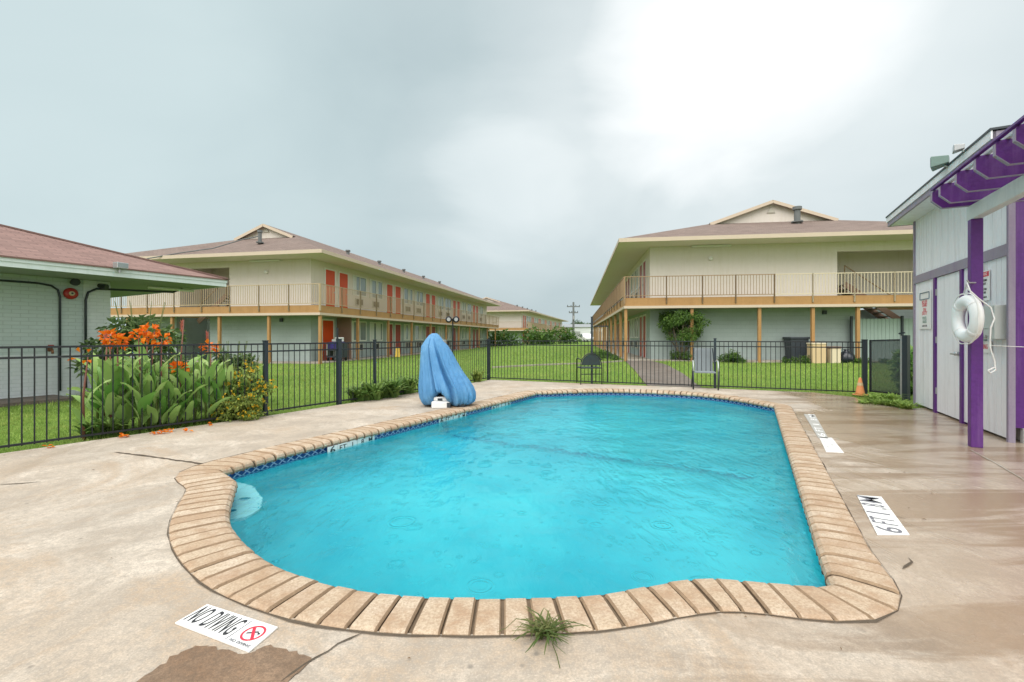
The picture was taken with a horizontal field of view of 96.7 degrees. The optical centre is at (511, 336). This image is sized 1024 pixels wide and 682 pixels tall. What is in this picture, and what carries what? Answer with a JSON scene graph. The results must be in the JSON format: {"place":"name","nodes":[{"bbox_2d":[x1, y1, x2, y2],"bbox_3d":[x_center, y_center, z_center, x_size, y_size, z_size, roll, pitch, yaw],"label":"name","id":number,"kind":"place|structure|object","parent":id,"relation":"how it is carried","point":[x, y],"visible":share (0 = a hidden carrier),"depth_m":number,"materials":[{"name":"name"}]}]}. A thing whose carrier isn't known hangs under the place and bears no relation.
{"place":"outdoors","nodes":[
{"label":"outdoors","id":0,"kind":"place"},
{"bbox_2d":[0,341,927,452],"bbox_3d":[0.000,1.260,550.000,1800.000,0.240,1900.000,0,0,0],"label":"lawn","id":1,"kind":"structure","parent":0,"point":[5,428],"depth_m":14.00,"materials":[{"name":"green plant"}]},
{"bbox_2d":[0,395,72,406],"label":"door slab","id":2,"kind":"structure","parent":1,"relation":"on","point":[38,399],"depth_m":8.48,"materials":[{"name":"grey concrete"}]},
{"bbox_2d":[67,347,110,440],"bbox_3d":[-5.040,0.687,5.425,0.178,1.167,0.395,0,0,40],"label":"canna lily","id":3,"kind":"object","parent":1,"relation":"on","point":[77,412],"visible":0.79,"depth_m":5.39,"materials":[{"name":"green plant"}]},
{"bbox_2d":[61,416,122,438],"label":"strap leaf plant","id":4,"kind":"object","parent":1,"relation":"on","point":[97,428],"visible":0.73,"depth_m":5.46,"materials":[{"name":"green plant"}]},
{"bbox_2d":[66,353,120,418],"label":"canna lily","id":5,"kind":"object","parent":1,"relation":"on","point":[95,393],"visible":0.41,"depth_m":5.92,"materials":[{"name":"green plant"}]},
{"bbox_2d":[67,329,128,417],"bbox_3d":[-5.410,0.581,5.942,0.534,1.379,0.586,0,0,43],"label":"canna lily","id":6,"kind":"object","parent":1,"relation":"on","point":[89,366],"visible":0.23,"depth_m":6.00,"materials":[{"name":"green plant"}]},
{"bbox_2d":[72,328,133,417],"bbox_3d":[-5.042,0.577,5.692,0.330,1.387,0.639,0,0,38],"label":"canna lily","id":7,"kind":"object","parent":1,"relation":"on","point":[107,371],"visible":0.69,"depth_m":5.66,"materials":[{"name":"green plant"}]},
{"bbox_2d":[74,415,137,437],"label":"strap leaf plant","id":8,"kind":"object","parent":1,"relation":"on","point":[118,426],"visible":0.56,"depth_m":5.58,"materials":[{"name":"green plant"}]},
{"bbox_2d":[89,333,131,412],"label":"canna lily","id":9,"kind":"object","parent":1,"relation":"on","point":[118,400],"visible":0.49,"depth_m":5.78,"materials":[{"name":"orange plant"}]},
{"bbox_2d":[86,358,138,420],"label":"canna lily","id":10,"kind":"object","parent":1,"relation":"on","point":[107,402],"visible":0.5,"depth_m":5.68,"materials":[{"name":"green plant"}]},
{"bbox_2d":[0,224,229,406],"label":"building","id":11,"kind":"structure","parent":1,"relation":"on","point":[40,273],"depth_m":9.14,"materials":[{"name":"white brick"}]},
{"bbox_2d":[63,288,78,298],"bbox_3d":[-9.097,-0.892,9.393,0.130,0.236,0.236,0,0,29],"label":"alarm bell","id":12,"kind":"object","parent":11,"relation":"attached to","point":[70,293],"visible":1,"depth_m":9.36,"materials":[{"name":"red metal"}]},
{"bbox_2d":[113,262,128,272],"bbox_3d":[-7.709,-1.360,8.969,0.147,0.200,0.200,0,0,18],"label":"floodlight","id":13,"kind":"object","parent":11,"relation":"attached to","point":[119,265],"visible":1,"depth_m":8.93,"materials":[{"name":"metal"}]},
{"bbox_2d":[89,356,156,432],"bbox_3d":[-4.951,0.758,5.802,0.463,1.024,0.504,0,0,21],"label":"canna lily","id":14,"kind":"object","parent":1,"relation":"on","point":[128,407],"visible":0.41,"depth_m":5.81,"materials":[{"name":"green plant"}]},
{"bbox_2d":[114,365,140,432],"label":"canna lily","id":15,"kind":"object","parent":1,"relation":"on","point":[118,411],"visible":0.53,"depth_m":5.72,"materials":[{"name":"green plant"}]},
{"bbox_2d":[68,301,187,377],"bbox_3d":[-7.381,0.306,9.030,2.095,1.992,1.637,0,0,0],"label":"hibiscus bush","id":16,"kind":"object","parent":1,"relation":"on","point":[127,327],"visible":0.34,"depth_m":8.76,"materials":[{"name":"orange plant"}]},
{"bbox_2d":[116,362,156,433],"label":"canna lily","id":17,"kind":"object","parent":1,"relation":"on","point":[144,401],"visible":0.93,"depth_m":5.73,"materials":[{"name":"green plant"}]},
{"bbox_2d":[124,328,156,416],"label":"canna lily","id":18,"kind":"object","parent":1,"relation":"on","point":[148,334],"visible":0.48,"depth_m":6.03,"materials":[{"name":"orange plant"}]},
{"bbox_2d":[115,359,167,431],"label":"canna lily","id":19,"kind":"object","parent":1,"relation":"on","point":[147,386],"visible":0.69,"depth_m":5.83,"materials":[{"name":"green plant"}]},
{"bbox_2d":[129,322,161,425],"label":"canna lily","id":20,"kind":"object","parent":1,"relation":"on","point":[155,326],"visible":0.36,"depth_m":6.21,"materials":[{"name":"orange plant"}]},
{"bbox_2d":[118,352,179,431],"bbox_3d":[-4.645,0.737,5.860,0.376,1.067,0.568,0,0,29],"label":"canna lily","id":21,"kind":"object","parent":1,"relation":"on","point":[153,411],"visible":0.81,"depth_m":5.87,"materials":[{"name":"green plant"}]},
{"bbox_2d":[143,330,171,426],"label":"canna lily","id":22,"kind":"object","parent":1,"relation":"on","point":[164,369],"visible":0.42,"depth_m":6.23,"materials":[{"name":"orange plant"}]},
{"bbox_2d":[157,376,177,430],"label":"canna lily","id":23,"kind":"object","parent":1,"relation":"on","point":[164,414],"visible":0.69,"depth_m":5.96,"materials":[{"name":"green plant"}]},
{"bbox_2d":[156,374,191,428],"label":"canna lily","id":24,"kind":"object","parent":1,"relation":"on","point":[174,413],"visible":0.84,"depth_m":5.99,"materials":[{"name":"green plant"}]},
{"bbox_2d":[165,371,191,427],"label":"canna lily","id":25,"kind":"object","parent":1,"relation":"on","point":[177,391],"visible":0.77,"depth_m":6.10,"materials":[{"name":"green plant"}]},
{"bbox_2d":[169,361,189,426],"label":"canna lily","id":26,"kind":"object","parent":1,"relation":"on","point":[173,363],"visible":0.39,"depth_m":6.21,"materials":[{"name":"orange plant"}]},
{"bbox_2d":[157,354,202,410],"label":"leafy shrub","id":27,"kind":"object","parent":1,"relation":"on","point":[183,359],"depth_m":7.73,"materials":[{"name":"green plant"}]},
{"bbox_2d":[167,320,205,420],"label":"canna lily","id":28,"kind":"object","parent":1,"relation":"on","point":[190,362],"visible":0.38,"depth_m":6.59,"materials":[{"name":"green plant"}]},
{"bbox_2d":[178,363,207,426],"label":"canna lily","id":29,"kind":"object","parent":1,"relation":"on","point":[183,375],"visible":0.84,"depth_m":6.16,"materials":[{"name":"green plant"}]},
{"bbox_2d":[182,369,224,424],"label":"canna lily","id":30,"kind":"object","parent":1,"relation":"on","point":[199,377],"visible":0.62,"depth_m":6.32,"materials":[{"name":"green plant"}]},
{"bbox_2d":[186,358,230,423],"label":"canna lily","id":31,"kind":"object","parent":1,"relation":"on","point":[210,371],"visible":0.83,"depth_m":6.36,"materials":[{"name":"green plant"}]},
{"bbox_2d":[197,339,224,411],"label":"canna lily","id":32,"kind":"object","parent":1,"relation":"on","point":[214,350],"visible":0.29,"depth_m":6.59,"materials":[{"name":"orange plant"}]},
{"bbox_2d":[202,359,229,421],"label":"canna lily","id":33,"kind":"object","parent":1,"relation":"on","point":[212,399],"visible":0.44,"depth_m":6.46,"materials":[{"name":"green plant"}]},
{"bbox_2d":[211,362,227,422],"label":"canna lily","id":34,"kind":"object","parent":1,"relation":"on","point":[221,373],"visible":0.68,"depth_m":6.49,"materials":[{"name":"green plant"}]},
{"bbox_2d":[214,364,240,411],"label":"canna lily","id":35,"kind":"object","parent":1,"relation":"on","point":[229,370],"visible":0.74,"depth_m":6.60,"materials":[{"name":"green plant"}]},
{"bbox_2d":[210,389,262,421],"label":"lantana bush","id":36,"kind":"object","parent":1,"relation":"on","point":[246,413],"visible":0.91,"depth_m":6.51,"materials":[{"name":"green plant"}]},
{"bbox_2d":[211,341,262,406],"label":"leafy shrub","id":37,"kind":"object","parent":1,"relation":"on","point":[240,359],"visible":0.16,"depth_m":7.81,"materials":[{"name":"green plant"}]},
{"bbox_2d":[0,339,490,447],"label":"picket fence","id":38,"kind":"object","parent":1,"relation":"on","point":[338,349],"visible":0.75,"depth_m":6.28,"materials":[{"name":"black metal"}]},
{"bbox_2d":[214,355,277,416],"bbox_3d":[-4.103,0.781,6.844,1.072,1.003,0.699,0,0,0],"label":"lantana bush","id":39,"kind":"object","parent":1,"relation":"on","point":[258,388],"visible":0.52,"depth_m":6.79,"materials":[{"name":"green plant"}]},
{"bbox_2d":[111,224,500,363],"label":"motel building","id":40,"kind":"structure","parent":1,"relation":"on","point":[283,286],"depth_m":25.42,"materials":[{"name":"beige paint"}]},
{"bbox_2d":[146,230,263,258],"bbox_3d":[-16.621,-5.067,24.846,5.386,2.025,0.432,0,0,-27],"label":"roof cable","id":41,"kind":"object","parent":40,"relation":"attached to","point":[259,236],"visible":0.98,"depth_m":25.29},
{"bbox_2d":[197,283,228,323],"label":"stairs","id":42,"kind":"structure","parent":40,"relation":"attached to","point":[201,319],"depth_m":25.96,"materials":[{"name":"wood"}]},
{"bbox_2d":[323,320,332,359],"bbox_3d":[-10.310,0.202,25.435,0.065,2.197,0.994,0,0,11],"label":"door","id":43,"kind":"structure","parent":40,"relation":"in","point":[327,325],"depth_m":25.28,"materials":[{"name":"wood"}]},
{"bbox_2d":[326,269,334,306],"bbox_3d":[-10.244,-2.639,25.636,0.120,2.197,0.874,0,0,11],"label":"door","id":44,"kind":"structure","parent":40,"relation":"in","point":[330,275],"depth_m":25.66,"materials":[{"name":"wood"}]},
{"bbox_2d":[326,337,347,360],"bbox_3d":[-9.517,0.665,24.721,0.900,1.270,0.710,0,0,11],"label":"housekeeping cart","id":45,"kind":"object","parent":40,"relation":"on","point":[332,351],"visible":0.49,"depth_m":24.57,"materials":[{"name":"grey plastic"}]},
{"bbox_2d":[340,273,347,307],"bbox_3d":[-9.980,-2.639,26.960,0.120,2.197,0.874,0,0,11],"label":"door","id":46,"kind":"structure","parent":40,"relation":"in","point":[343,277],"depth_m":27.15,"materials":[{"name":"wood"}]},
{"bbox_2d":[353,275,366,296],"bbox_3d":[-9.637,-3.190,28.758,0.090,1.260,1.620,0,0,11],"label":"window","id":47,"kind":"structure","parent":40,"relation":"in","point":[359,283],"depth_m":28.72,"materials":[{"name":"white glass"}]},
{"bbox_2d":[353,321,366,340],"bbox_3d":[-9.637,-0.350,28.758,0.090,1.260,1.620,0,0,11],"label":"window","id":48,"kind":"structure","parent":40,"relation":"in","point":[362,324],"depth_m":28.96,"materials":[{"name":"white glass"}]},
{"bbox_2d":[370,279,382,294],"bbox_3d":[-9.221,-3.190,30.852,0.090,1.260,1.750,0,0,11],"label":"window","id":49,"kind":"structure","parent":40,"relation":"in","point":[376,287],"depth_m":30.83,"materials":[{"name":"white glass"}]},
{"bbox_2d":[370,322,382,340],"bbox_3d":[-9.221,-0.350,30.852,0.090,1.260,1.750,0,0,11],"label":"window","id":50,"kind":"structure","parent":40,"relation":"in","point":[376,328],"depth_m":30.83,"materials":[{"name":"white glass"}]},
{"bbox_2d":[387,284,391,312],"bbox_3d":[-8.845,-2.638,32.800,0.065,2.197,0.874,0,0,11],"label":"door","id":51,"kind":"structure","parent":40,"relation":"in","point":[389,287],"depth_m":32.61,"materials":[{"name":"wood"}]},
{"bbox_2d":[404,287,412,304],"bbox_3d":[-8.213,-3.190,35.918,0.090,1.260,1.620,0,0,11],"label":"window","id":52,"kind":"structure","parent":40,"relation":"in","point":[408,293],"depth_m":35.91,"materials":[{"name":"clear glass"}]},
{"bbox_2d":[414,290,422,306],"bbox_3d":[-7.793,-3.190,38.009,0.090,1.260,1.750,0,0,11],"label":"window","id":53,"kind":"structure","parent":40,"relation":"in","point":[418,295],"depth_m":37.93,"materials":[{"name":"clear glass"}]},
{"bbox_2d":[414,325,422,339],"bbox_3d":[-7.793,-0.350,38.009,0.090,1.260,1.750,0,0,11],"label":"window","id":54,"kind":"structure","parent":40,"relation":"in","point":[418,329],"depth_m":37.93,"materials":[{"name":"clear glass"}]},
{"bbox_2d":[344,385,376,402],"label":"strap leaf plant","id":55,"kind":"object","parent":1,"relation":"on","point":[356,393],"visible":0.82,"depth_m":8.48,"materials":[{"name":"green plant"}]},
{"bbox_2d":[351,378,391,400],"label":"strap leaf plant","id":56,"kind":"object","parent":1,"relation":"on","point":[379,392],"visible":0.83,"depth_m":8.62,"materials":[{"name":"green plant"}]},
{"bbox_2d":[381,376,410,397],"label":"strap leaf plant","id":57,"kind":"object","parent":1,"relation":"on","point":[395,388],"visible":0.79,"depth_m":8.94,"materials":[{"name":"green plant"}]},
{"bbox_2d":[390,374,418,394],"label":"strap leaf plant","id":58,"kind":"object","parent":1,"relation":"on","point":[410,382],"visible":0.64,"depth_m":9.58,"materials":[{"name":"green plant"}]},
{"bbox_2d":[445,316,458,353],"bbox_3d":[-1.448,0.351,11.123,0.340,1.699,0.135,0,0,0],"label":"spotlight pole","id":59,"kind":"object","parent":1,"relation":"on","point":[449,319],"visible":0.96,"depth_m":11.11,"materials":[{"name":"black metal"}]},
{"bbox_2d":[467,369,484,381],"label":"strap leaf plant","id":60,"kind":"object","parent":1,"relation":"on","point":[478,377],"visible":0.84,"depth_m":12.09,"materials":[{"name":"green plant"}]},
{"bbox_2d":[488,328,522,345],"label":"round shrub","id":61,"kind":"object","parent":1,"relation":"on","point":[501,336],"visible":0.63,"depth_m":61.41,"materials":[{"name":"green plant"}]},
{"bbox_2d":[482,297,567,343],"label":"motel building","id":62,"kind":"structure","parent":1,"relation":"on","point":[516,318],"depth_m":77.76,"materials":[{"name":"beige paint"}]},
{"bbox_2d":[515,325,558,344],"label":"round shrub","id":63,"kind":"object","parent":1,"relation":"on","point":[534,335],"visible":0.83,"depth_m":69.44,"materials":[{"name":"green plant"}]},
{"bbox_2d":[493,360,623,367],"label":"edging kerb","id":64,"kind":"structure","parent":1,"relation":"on","point":[549,364],"depth_m":19.05,"materials":[{"name":"concrete"}]},
{"bbox_2d":[540,326,581,343],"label":"round shrub","id":65,"kind":"object","parent":1,"relation":"on","point":[565,337],"visible":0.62,"depth_m":75.34,"materials":[{"name":"green plant"}]},
{"bbox_2d":[562,324,601,340],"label":"metal building","id":66,"kind":"structure","parent":1,"relation":"on","point":[582,328],"depth_m":128.00,"materials":[{"name":"white metal"}]},
{"bbox_2d":[587,350,621,359],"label":"hedge","id":67,"kind":"object","parent":1,"relation":"on","point":[610,355],"visible":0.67,"depth_m":24.32,"materials":[{"name":"green plant"}]},
{"bbox_2d":[490,317,867,393],"bbox_3d":[3.390,0.378,11.172,8.706,1.785,0.151,0,0,23],"label":"picket fence","id":68,"kind":"object","parent":1,"relation":"on","point":[864,359],"visible":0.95,"depth_m":10.82,"materials":[{"name":"black metal"}]},
{"bbox_2d":[655,309,711,359],"bbox_3d":[8.100,-0.019,21.649,2.427,2.650,2.428,0,0,0],"label":"tree","id":69,"kind":"object","parent":1,"relation":"on","point":[670,320],"visible":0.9,"depth_m":21.31,"materials":[{"name":"green plant"}]},
{"bbox_2d":[716,348,746,362],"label":"round shrub","id":70,"kind":"object","parent":1,"relation":"on","point":[732,357],"visible":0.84,"depth_m":20.44,"materials":[{"name":"green plant"}]},
{"bbox_2d":[590,200,912,362],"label":"motel building","id":71,"kind":"structure","parent":1,"relation":"on","point":[772,270],"depth_m":21.86,"materials":[{"name":"beige paint"}]},
{"bbox_2d":[837,265,900,318],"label":"stairs","id":72,"kind":"structure","parent":71,"relation":"attached to","point":[886,311],"depth_m":21.98,"materials":[{"name":"wood"}]},
{"bbox_2d":[781,355,809,363],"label":"shrub","id":73,"kind":"object","parent":1,"relation":"on","point":[797,360],"visible":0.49,"depth_m":20.07,"materials":[{"name":"green plant"}]},
{"bbox_2d":[782,337,809,360],"bbox_3d":[13.197,0.559,21.161,0.840,1.098,0.860,0,0,8],"label":"wheelie bin","id":74,"kind":"object","parent":1,"relation":"on","point":[797,344],"visible":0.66,"depth_m":20.83,"materials":[{"name":"grey plastic"}]},
{"bbox_2d":[806,343,825,362],"bbox_3d":[13.389,0.720,20.014,0.600,0.900,0.540,0,0,8],"label":"storage box","id":75,"kind":"object","parent":1,"relation":"on","point":[815,355],"visible":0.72,"depth_m":19.78,"materials":[{"name":"beige plastic"}]},
{"bbox_2d":[827,346,840,362],"bbox_3d":[14.089,0.795,19.966,0.440,0.750,0.480,0,0,8],"label":"storage box","id":76,"kind":"object","parent":1,"relation":"on","point":[836,355],"visible":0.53,"depth_m":19.76,"materials":[{"name":"beige plastic"}]},
{"bbox_2d":[841,349,854,362],"bbox_3d":[14.634,0.860,19.949,0.654,0.620,0.632,0,0,38],"label":"garbage bag","id":77,"kind":"object","parent":1,"relation":"on","point":[847,355],"visible":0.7,"depth_m":19.72,"materials":[{"name":"black plastic"}]},
{"bbox_2d":[850,316,912,359],"bbox_3d":[17.791,0.150,20.737,4.340,2.200,0.110,0,0,8],"label":"panel fence","id":78,"kind":"object","parent":1,"relation":"on","point":[876,329],"visible":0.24,"depth_m":20.89,"materials":[{"name":"grey plastic"}]},
{"bbox_2d":[869,332,909,399],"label":"screen gate","id":79,"kind":"structure","parent":1,"relation":"on","point":[889,365],"depth_m":9.05,"materials":[{"name":"black metal"}]},
{"bbox_2d":[876,397,915,406],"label":"weed","id":80,"kind":"object","parent":1,"relation":"on","point":[890,401],"visible":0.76,"depth_m":7.88,"materials":[{"name":"green plant"}]},
{"bbox_2d":[888,400,925,408],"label":"weed","id":81,"kind":"object","parent":1,"relation":"on","point":[903,405],"visible":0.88,"depth_m":7.59,"materials":[{"name":"green plant"}]},
{"bbox_2d":[910,344,912,393],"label":"leafy shrub","id":82,"kind":"object","parent":1,"relation":"on","point":[911,369],"visible":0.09,"depth_m":9.55,"materials":[{"name":"green plant"}]},
{"bbox_2d":[885,125,1023,443],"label":"pool house","id":83,"kind":"structure","parent":1,"relation":"on","point":[940,271],"depth_m":6.29,"materials":[{"name":"white wood"}]},
{"bbox_2d":[919,289,930,328],"bbox_3d":[6.902,-0.449,7.613,0.018,0.641,0.544,0,0,27],"label":"wall sign","id":84,"kind":"object","parent":83,"relation":"attached to","point":[924,309],"visible":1,"depth_m":7.58,"materials":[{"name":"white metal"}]},
{"bbox_2d":[930,155,949,170],"bbox_3d":[5.616,-2.264,5.957,0.230,0.179,0.195,0,0,-43],"label":"floodlight","id":85,"kind":"object","parent":83,"relation":"on","point":[937,162],"visible":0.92,"depth_m":5.92,"materials":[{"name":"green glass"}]},
{"bbox_2d":[935,271,958,418],"bbox_3d":[6.476,0.121,6.771,0.112,2.098,0.933,0,0,27],"label":"door","id":86,"kind":"structure","parent":83,"relation":"in","point":[947,389],"depth_m":6.80,"materials":[{"name":"white wood"}]},
{"bbox_2d":[952,144,964,153],"bbox_3d":[5.395,-2.251,5.471,0.139,0.117,0.132,0,0,39],"label":"floodlight","id":87,"kind":"object","parent":83,"relation":"on","point":[956,148],"visible":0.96,"depth_m":5.45,"materials":[{"name":"metal"}]},
{"bbox_2d":[983,270,989,300],"bbox_3d":[5.941,-0.638,5.731,0.010,0.376,0.309,0,0,27],"label":"wall sign","id":88,"kind":"object","parent":83,"relation":"attached to","point":[986,285],"visible":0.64,"depth_m":5.66,"materials":[{"name":"white plastic"}]},
{"bbox_2d":[983,305,1005,338],"bbox_3d":[5.730,-0.170,5.424,0.122,0.400,0.350,0,0,27],"label":"electrical box","id":89,"kind":"object","parent":83,"relation":"attached to","point":[999,327],"visible":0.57,"depth_m":5.29,"materials":[{"name":"grey metal"}]},
{"bbox_2d":[0,380,1023,681],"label":"pool deck","id":90,"kind":"structure","parent":0,"point":[98,582],"depth_m":2.20,"materials":[{"name":"concrete"}]},
{"bbox_2d":[136,645,311,681],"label":"deck patch","id":91,"kind":"object","parent":90,"relation":"on","point":[266,663],"visible":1,"depth_m":1.65,"materials":[{"name":"brown concrete"}]},
{"bbox_2d":[175,604,277,652],"bbox_3d":[-1.178,1.195,1.878,0.452,0.010,0.149,0,0,22],"label":"no diving tile","id":92,"kind":"object","parent":90,"relation":"on","point":[241,632],"visible":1,"depth_m":1.87,"materials":[{"name":"white tile"}]},
{"bbox_2d":[283,633,360,679],"bbox_3d":[-0.714,1.196,1.714,0.024,0.001,0.324,0,0,37],"label":"deck joint","id":93,"kind":"object","parent":90,"relation":"on","point":[295,670],"visible":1,"depth_m":1.70,"materials":[{"name":"grey concrete"}]},
{"bbox_2d":[418,333,475,408],"bbox_3d":[-1.112,0.570,7.890,0.980,1.259,0.818,0,0,0],"label":"covered pool lift","id":94,"kind":"object","parent":90,"relation":"on","point":[444,381],"visible":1,"depth_m":7.66,"materials":[{"name":"blue fabric"}]},
{"bbox_2d":[169,388,899,634],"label":"swimming pool","id":95,"kind":"structure","parent":90,"relation":"in","point":[211,550],"depth_m":2.18,"materials":[{"name":"paint"}]},
{"bbox_2d":[230,395,825,598],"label":"water","id":96,"kind":"structure","parent":95,"relation":"in","point":[562,496],"depth_m":3.52,"materials":[{"name":"blue liquid"}]},
{"bbox_2d":[498,605,589,667],"bbox_3d":[0.116,1.158,1.789,0.289,0.068,0.294,0,0,37],"label":"weed","id":97,"kind":"object","parent":95,"relation":"on","point":[547,628],"visible":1,"depth_m":1.80,"materials":[{"name":"green plant"}]},
{"bbox_2d":[167,388,901,637],"bbox_3d":[0.969,1.193,6.152,5.244,0.005,9.324,0,0,28],"label":"coping gap","id":98,"kind":"object","parent":90,"relation":"on","point":[415,635],"visible":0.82,"depth_m":1.91,"materials":[{"name":"grey concrete"}]},
{"bbox_2d":[576,353,601,384],"bbox_3d":[1.968,0.805,11.677,0.566,0.791,0.526,0,0,-6],"label":"patio chair","id":99,"kind":"object","parent":90,"relation":"on","point":[590,359],"visible":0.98,"depth_m":11.45,"materials":[{"name":"black metal"}]},
{"bbox_2d":[691,348,718,389],"bbox_3d":[4.489,0.735,10.623,0.554,0.939,0.790,0,0,18],"label":"sling chair","id":100,"kind":"object","parent":90,"relation":"on","point":[696,360],"visible":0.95,"depth_m":10.85,"materials":[{"name":"grey fabric"}]},
{"bbox_2d":[804,414,827,437],"bbox_3d":[4.118,1.195,6.197,0.146,0.010,1.916,0,0,30],"label":"depth tile","id":101,"kind":"object","parent":90,"relation":"on","point":[815,424],"visible":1,"depth_m":6.11,"materials":[{"name":"tile"}]},
{"bbox_2d":[820,437,843,452],"bbox_3d":[3.532,1.196,5.044,0.157,0.009,0.826,0,0,30],"label":"white tile","id":102,"kind":"object","parent":90,"relation":"on","point":[830,445],"visible":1,"depth_m":4.99,"materials":[{"name":"tile"}]},
{"bbox_2d":[852,377,867,395],"bbox_3d":[7.147,1.019,9.343,0.200,0.362,0.200,0,0,-17],"label":"traffic cone","id":103,"kind":"object","parent":90,"relation":"on","point":[860,388],"visible":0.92,"depth_m":9.30,"materials":[{"name":"orange plastic"}]},
{"bbox_2d":[857,495,909,534],"bbox_3d":[2.480,1.195,3.071,0.173,0.010,0.833,0,0,29],"label":"depth tile","id":104,"kind":"object","parent":90,"relation":"on","point":[883,518],"visible":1,"depth_m":3.02,"materials":[{"name":"tile"}]},
{"bbox_2d":[930,115,1023,447],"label":"pergola","id":105,"kind":"object","parent":90,"relation":"on","point":[991,180],"visible":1,"depth_m":4.75,"materials":[{"name":"purple paint"}]},
{"bbox_2d":[951,280,995,373],"bbox_3d":[5.011,-0.113,4.896,0.288,1.011,0.555,0,0,23],"label":"lifebuoy","id":106,"kind":"object","parent":105,"relation":"hanging from","point":[971,303],"visible":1,"depth_m":4.84,"materials":[{"name":"white plastic"}]},
{"bbox_2d":[0,0,1023,329],"label":"sky","id":107,"kind":"structure","parent":0,"point":[501,150],"materials":[{"name":"grey"}]},
{"bbox_2d":[627,361,701,387],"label":"path","id":108,"kind":"structure","parent":0,"point":[662,373],"depth_m":13.92,"materials":[{"name":"grey concrete"}]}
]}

